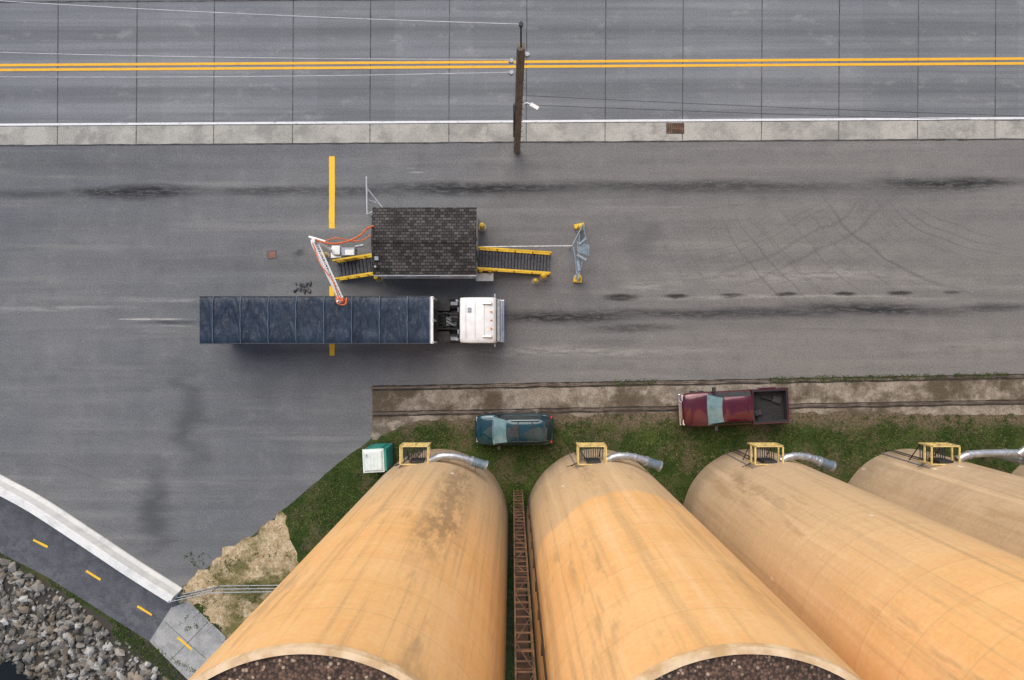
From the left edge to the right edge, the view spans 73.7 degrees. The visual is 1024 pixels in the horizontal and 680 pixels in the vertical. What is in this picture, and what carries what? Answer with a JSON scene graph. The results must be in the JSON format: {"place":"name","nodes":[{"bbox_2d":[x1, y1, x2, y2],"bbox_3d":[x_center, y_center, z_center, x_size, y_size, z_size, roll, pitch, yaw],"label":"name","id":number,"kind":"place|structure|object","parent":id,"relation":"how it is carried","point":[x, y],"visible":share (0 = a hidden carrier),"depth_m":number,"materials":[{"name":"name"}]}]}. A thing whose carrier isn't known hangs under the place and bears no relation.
{"place":"outdoors","nodes":[
{"label":"outdoors","id":0,"kind":"place"},
{"bbox_2d":[0,659,38,679],"bbox_3d":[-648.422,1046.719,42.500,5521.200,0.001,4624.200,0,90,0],"label":"river","id":1,"kind":"structure","parent":0,"point":[8,669],"depth_m":42.50,"materials":[{"name":"blue liquid"}]},
{"bbox_2d":[0,496,179,640],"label":"bike path","id":2,"kind":"structure","parent":0,"point":[64,561],"depth_m":39.99,"materials":[{"name":"grey asphalt"}]},
{"bbox_2d":[0,474,182,602],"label":"concrete barrier","id":3,"kind":"object","parent":2,"relation":"on","point":[95,543],"visible":0.99,"depth_m":39.28,"materials":[{"name":"grey concrete"}]},
{"bbox_2d":[33,539,191,649],"bbox_3d":[-27.683,12.338,39.982,21.275,0.001,0.992,31,90,0],"label":"path centre dash","id":4,"kind":"object","parent":2,"relation":"on","point":[139,607],"visible":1,"depth_m":39.98,"materials":[{"name":"yellow paint"}]},
{"bbox_2d":[372,215,477,276],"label":"walls","id":5,"kind":"structure","parent":0,"point":[476,242],"depth_m":39.18,"materials":[{"name":"white"}]},
{"bbox_2d":[371,207,476,274],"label":"roof","id":6,"kind":"structure","parent":5,"relation":"on","point":[427,258],"depth_m":36.83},
{"bbox_2d":[371,238,476,241],"bbox_3d":[-4.700,-5.375,36.566,5.690,0.033,0.220,0,90,0],"label":"ridge cap","id":7,"kind":"object","parent":6,"relation":"on","point":[424,239],"visible":1,"depth_m":36.56,"materials":[{"name":"concrete"}]},
{"bbox_2d":[373,256,475,279],"bbox_3d":[-4.740,-3.973,38.325,5.560,3.350,1.055,0,90,0],"label":"gutter and vents","id":8,"kind":"object","parent":6,"relation":"attached to","point":[377,258],"visible":0.92,"depth_m":37.07,"materials":[{"name":"grey metal"}]},
{"bbox_2d":[381,276,476,278],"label":"trim","id":9,"kind":"structure","parent":5,"relation":"attached to","point":[428,277],"depth_m":39.15,"materials":[{"name":"white paint"}]},
{"bbox_2d":[18,150,972,342],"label":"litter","id":10,"kind":"object","parent":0,"point":[602,239],"visible":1,"depth_m":39.97,"materials":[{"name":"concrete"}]},
{"bbox_2d":[0,0,1023,125],"bbox_3d":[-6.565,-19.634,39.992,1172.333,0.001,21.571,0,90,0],"label":"road","id":11,"kind":"structure","parent":0,"point":[666,30],"depth_m":39.99,"materials":[{"name":"grey asphalt"}]},
{"bbox_2d":[0,119,1023,144],"bbox_3d":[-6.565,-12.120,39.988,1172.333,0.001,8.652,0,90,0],"label":"gutter pan","id":12,"kind":"object","parent":11,"relation":"on","point":[501,132],"depth_m":39.99,"materials":[{"name":"concrete"}]},
{"bbox_2d":[666,123,683,133],"bbox_3d":[9.562,-12.397,39.970,1.050,0.032,0.620,0,90,0],"label":"storm drain","id":13,"kind":"object","parent":12,"relation":"on","point":[674,128],"visible":1,"depth_m":39.97,"materials":[{"name":"metal"}]},
{"bbox_3d":[-48.000,-12.000,32.250,0.400,15.500,3.600,0,90,0],"label":"utility pole","id":14,"kind":"object","parent":12,"relation":"on","visible":0},
{"bbox_2d":[0,52,508,59],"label":"power line","id":15,"kind":"object","parent":14,"relation":"attached to","point":[255,57],"visible":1,"depth_m":27.63,"materials":[{"name":"metal"}]},
{"bbox_2d":[0,57,1023,70],"bbox_3d":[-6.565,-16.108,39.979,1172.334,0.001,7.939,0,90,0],"label":"line","id":16,"kind":"object","parent":11,"relation":"on","point":[514,66],"visible":1,"depth_m":39.98,"materials":[{"name":"yellow paint"}]},
{"bbox_2d":[0,0,1023,145],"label":"road joint","id":17,"kind":"object","parent":11,"relation":"on","point":[369,142],"visible":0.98,"depth_m":39.98,"materials":[{"name":"black asphalt"}]},
{"bbox_2d":[0,117,1023,125],"bbox_3d":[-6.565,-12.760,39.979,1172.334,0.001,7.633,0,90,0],"label":"edge line","id":18,"kind":"object","parent":11,"relation":"on","point":[480,121],"visible":1,"depth_m":39.98,"materials":[{"name":"white paint"}]},
{"bbox_2d":[0,140,1023,679],"bbox_3d":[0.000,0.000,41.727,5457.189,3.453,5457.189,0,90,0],"label":"ground","id":19,"kind":"structure","parent":0,"point":[648,428],"depth_m":40.00,"materials":[{"name":"green plant"}]},
{"bbox_2d":[0,556,169,679],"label":"riprap","id":20,"kind":"object","parent":19,"relation":"on","point":[29,637],"visible":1,"depth_m":40.84,"materials":[{"name":"stone"}]},
{"bbox_2d":[149,601,226,679],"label":"concrete slab","id":21,"kind":"structure","parent":19,"relation":"on","point":[204,643],"depth_m":39.99,"materials":[{"name":"grey concrete"}]},
{"bbox_2d":[165,621,208,661],"bbox_3d":[-19.014,17.631,39.983,2.601,0.001,2.411,0,90,0],"label":"slab joint","id":22,"kind":"object","parent":21,"relation":"on","point":[189,640],"visible":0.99,"depth_m":39.98,"materials":[{"name":"grey concrete"}]},
{"bbox_2d":[178,599,227,643],"bbox_3d":[-17.890,16.295,39.540,3.331,0.920,0.040,41,90,0],"label":"slab railing","id":23,"kind":"object","parent":21,"relation":"on","point":[203,621],"visible":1,"depth_m":39.53,"materials":[{"name":"grey metal"}]},
{"bbox_2d":[178,510,298,638],"bbox_3d":[-15.435,14.694,39.994,8.066,0.001,6.648,-28,90,0],"label":"dirt patch","id":24,"kind":"object","parent":19,"relation":"on","point":[271,538],"visible":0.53,"depth_m":39.99,"materials":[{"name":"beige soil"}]},
{"bbox_2d":[167,585,277,602],"bbox_3d":[-16.569,14.475,39.411,6.182,1.178,0.368,-6,90,0],"label":"pipe railing","id":25,"kind":"object","parent":24,"relation":"on","point":[169,601],"visible":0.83,"depth_m":39.35,"materials":[{"name":"grey metal"}]},
{"bbox_2d":[189,442,507,679],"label":"grain silo","id":26,"kind":"object","parent":19,"relation":"on","point":[399,571],"visible":1,"depth_m":18.87,"materials":[{"name":"paint"}]},
{"bbox_2d":[362,442,393,472],"bbox_3d":[-7.597,6.682,38.750,1.350,2.500,1.350,-3,90,0],"label":"portable toilet","id":27,"kind":"object","parent":19,"relation":"on","point":[378,457],"visible":1,"depth_m":37.80,"materials":[{"name":"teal plastic"}]},
{"bbox_2d":[369,443,386,448],"bbox_3d":[-7.628,6.048,38.900,0.700,1.850,0.030,-3,90,0],"label":"door","id":28,"kind":"structure","parent":27,"relation":"in","point":[376,446],"depth_m":38.71,"materials":[{"name":"teal plastic"}]},
{"bbox_2d":[0,140,1023,587],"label":"parking lot","id":29,"kind":"structure","parent":19,"relation":"on","point":[166,442],"depth_m":40.00,"materials":[{"name":"grey asphalt"}]},
{"bbox_2d":[267,250,276,258],"bbox_3d":[-14.064,-4.993,39.983,0.550,0.022,0.500,-6,90,0],"label":"manhole cover","id":30,"kind":"object","parent":29,"relation":"on","point":[272,254],"visible":1,"depth_m":39.97,"materials":[{"name":"metal"}]},
{"bbox_2d":[293,281,311,293],"bbox_3d":[-12.269,-3.088,39.946,1.070,0.189,0.786,0,90,0],"label":"debris pile","id":31,"kind":"object","parent":29,"relation":"on","point":[299,288],"visible":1,"depth_m":39.91,"materials":[{"name":"stone"}]},
{"bbox_2d":[320,252,329,258],"bbox_3d":[-10.879,-4.947,39.506,0.420,0.988,0.414,0,90,0],"label":"bollard","id":32,"kind":"object","parent":29,"relation":"on","point":[327,255],"visible":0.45,"depth_m":39.95,"materials":[{"name":"yellow metal"}]},
{"bbox_2d":[329,156,334,355],"bbox_3d":[-10.551,-4.924,39.991,0.355,0.001,11.676,0,90,0],"label":"stop bar marking","id":33,"kind":"object","parent":29,"relation":"on","point":[331,200],"visible":0.66,"depth_m":39.99,"materials":[{"name":"yellow paint"}]},
{"bbox_2d":[308,225,373,304],"bbox_3d":[-8.993,-3.975,37.350,3.173,5.300,4.397,0,90,0],"label":"grain probe","id":34,"kind":"object","parent":29,"relation":"on","point":[335,251],"visible":0.98,"depth_m":35.56,"materials":[{"name":"white paint"}]},
{"bbox_2d":[199,294,503,346],"bbox_3d":[-8.670,-1.080,38.385,16.460,3.229,2.920,0,90,0],"label":"semi truck","id":35,"kind":"object","parent":29,"relation":"on","point":[325,320],"visible":1,"depth_m":36.92,"materials":[{"name":"metal"}]},
{"bbox_2d":[332,253,372,280],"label":"steel stairs","id":36,"kind":"structure","parent":29,"relation":"on","point":[357,266],"depth_m":39.37,"materials":[{"name":"metal"}]},
{"bbox_2d":[341,244,363,256],"bbox_3d":[-9.217,-5.115,39.262,1.626,1.494,0.694,0,90,0],"label":"control cabinet","id":37,"kind":"object","parent":29,"relation":"on","point":[347,252],"visible":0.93,"depth_m":38.55,"materials":[{"name":"grey metal"}]},
{"bbox_2d":[366,177,381,215],"bbox_3d":[-8.103,-8.027,38.888,0.955,2.254,1.854,-24,90,0],"label":"pipe handrail","id":38,"kind":"object","parent":29,"relation":"on","point":[367,198],"visible":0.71,"depth_m":38.37,"materials":[{"name":"metal"}]},
{"bbox_2d":[374,277,382,282],"bbox_3d":[-7.784,-3.587,39.498,0.460,1.004,0.453,0,90,0],"label":"bollard","id":39,"kind":"object","parent":29,"relation":"on","point":[378,279],"visible":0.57,"depth_m":39.82,"materials":[{"name":"yellow metal"}]},
{"bbox_2d":[478,223,485,231],"bbox_3d":[-1.735,-6.589,39.494,0.480,1.012,0.473,0,90,0],"label":"bollard","id":40,"kind":"object","parent":29,"relation":"on","point":[481,227],"visible":1,"depth_m":39.76,"materials":[{"name":"yellow metal"}]},
{"bbox_2d":[476,273,492,280],"bbox_3d":[-1.566,-3.619,39.630,1.000,0.740,0.459,0,90,0],"label":"utility box","id":41,"kind":"object","parent":29,"relation":"on","point":[485,277],"visible":0.83,"depth_m":39.26,"materials":[{"name":"white metal"}]},
{"bbox_2d":[477,246,551,274],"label":"access ramp","id":42,"kind":"structure","parent":29,"relation":"on","point":[495,259],"depth_m":39.42,"materials":[{"name":"metal"}]},
{"bbox_2d":[509,21,538,153],"bbox_3d":[0.570,-11.054,32.025,1.433,15.951,0.395,9,90,0],"label":"utility pole","id":43,"kind":"object","parent":29,"relation":"on","point":[521,54],"visible":1,"depth_m":30.35,"materials":[{"name":"brown wood"}]},
{"bbox_2d":[4,1,511,23],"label":"power line","id":44,"kind":"object","parent":43,"relation":"attached to","point":[260,14],"visible":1,"depth_m":24.80,"materials":[{"name":"metal"}]},
{"bbox_2d":[215,72,508,76],"bbox_3d":[-24.060,-11.249,28.578,47.883,1.178,0.022,0,90,0],"label":"power line","id":45,"kind":"object","parent":43,"relation":"attached to","point":[354,75],"visible":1,"depth_m":28.74,"materials":[{"name":"metal"}]},
{"bbox_2d":[527,95,1014,115],"bbox_3d":[24.340,-10.351,31.202,47.345,0.822,0.018,2,90,0],"label":"power line","id":46,"kind":"object","parent":43,"relation":"attached to","point":[766,106],"visible":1,"depth_m":31.45,"materials":[{"name":"metal"}]},
{"bbox_2d":[539,105,1015,120],"bbox_3d":[24.290,-10.501,32.352,47.436,0.723,0.018,1,90,0],"label":"power line","id":47,"kind":"object","parent":43,"relation":"attached to","point":[786,114],"visible":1,"depth_m":32.61,"materials":[{"name":"metal"}]},
{"bbox_2d":[483,245,571,248],"bbox_3d":[0.824,-5.307,39.186,5.251,1.632,0.139,0,90,0],"label":"conduit pipe","id":48,"kind":"object","parent":29,"relation":"on","point":[570,246],"visible":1,"depth_m":38.38,"materials":[{"name":"metal"}]},
{"bbox_2d":[532,278,538,284],"bbox_3d":[1.360,-3.447,39.656,0.420,0.688,0.414,0,90,0],"label":"bollard","id":49,"kind":"object","parent":29,"relation":"on","point":[535,281],"visible":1,"depth_m":39.95,"materials":[{"name":"yellow metal"}]},
{"bbox_2d":[539,273,547,280],"bbox_3d":[1.829,-3.728,39.582,0.540,0.836,0.532,0,90,0],"label":"bollard","id":50,"kind":"object","parent":29,"relation":"on","point":[543,276],"visible":0.87,"depth_m":39.64,"materials":[{"name":"yellow metal"}]},
{"bbox_2d":[575,224,582,231],"bbox_3d":[3.939,-6.542,39.540,0.500,0.920,0.492,0,90,0],"label":"bollard","id":51,"kind":"object","parent":29,"relation":"on","point":[578,227],"visible":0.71,"depth_m":39.55,"materials":[{"name":"yellow metal"}]},
{"bbox_2d":[572,223,589,282],"bbox_3d":[3.847,-5.045,39.002,0.984,2.014,3.597,0,90,0],"label":"steel gate frame","id":52,"kind":"object","parent":29,"relation":"on","point":[583,248],"visible":0.98,"depth_m":38.13,"materials":[{"name":"grey metal"}]},
{"bbox_2d":[475,411,553,449],"bbox_3d":[0.129,5.127,39.117,4.560,1.765,2.200,-1,90,0],"label":"parked suv","id":53,"kind":"object","parent":19,"relation":"on","point":[521,428],"visible":1,"depth_m":38.66,"materials":[{"name":"teal paint"}]},
{"bbox_2d":[513,489,535,679],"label":"ladder tower","id":54,"kind":"structure","parent":19,"relation":"on","point":[523,666],"depth_m":23.90,"materials":[{"name":"metal"}]},
{"bbox_2d":[526,442,862,679],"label":"grain silo","id":55,"kind":"object","parent":19,"relation":"on","point":[642,572],"visible":0.99,"depth_m":18.95,"materials":[{"name":"paint"}]},
{"bbox_2d":[527,497,547,679],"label":"silo ladder","id":56,"kind":"object","parent":55,"relation":"attached to","point":[540,621],"visible":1,"depth_m":23.83,"materials":[{"name":"metal"}]},
{"bbox_2d":[371,373,1023,439],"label":"track bed","id":57,"kind":"object","parent":19,"relation":"on","point":[622,396],"visible":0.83,"depth_m":39.99,"materials":[{"name":"gravel"},{"name":"dirt"}]},
{"bbox_2d":[373,374,1023,416],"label":"railway track","id":58,"kind":"structure","parent":57,"relation":"on","point":[703,382],"depth_m":39.98,"materials":[{"name":"metal"}]},
{"bbox_2d":[677,387,789,430],"bbox_3d":[12.732,3.855,39.047,6.240,1.905,2.460,-3,90,0],"label":"pickup truck","id":59,"kind":"object","parent":57,"relation":"on","point":[758,405],"visible":1,"depth_m":38.78,"materials":[{"name":"red paint"}]},
{"bbox_2d":[683,442,1023,679],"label":"grain silo","id":60,"kind":"object","parent":19,"relation":"on","point":[863,584],"visible":0.96,"depth_m":22.12,"materials":[{"name":"paint"}]},
{"bbox_2d":[848,442,1023,558],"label":"grain silo","id":61,"kind":"object","parent":19,"relation":"on","point":[979,502],"visible":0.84,"depth_m":33.00,"materials":[{"name":"paint"}]},
{"bbox_2d":[1012,465,1023,476],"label":"grain silo","id":62,"kind":"object","parent":19,"relation":"on","point":[1018,470],"visible":0.1,"depth_m":39.67,"materials":[{"name":"paint"}]}
]}

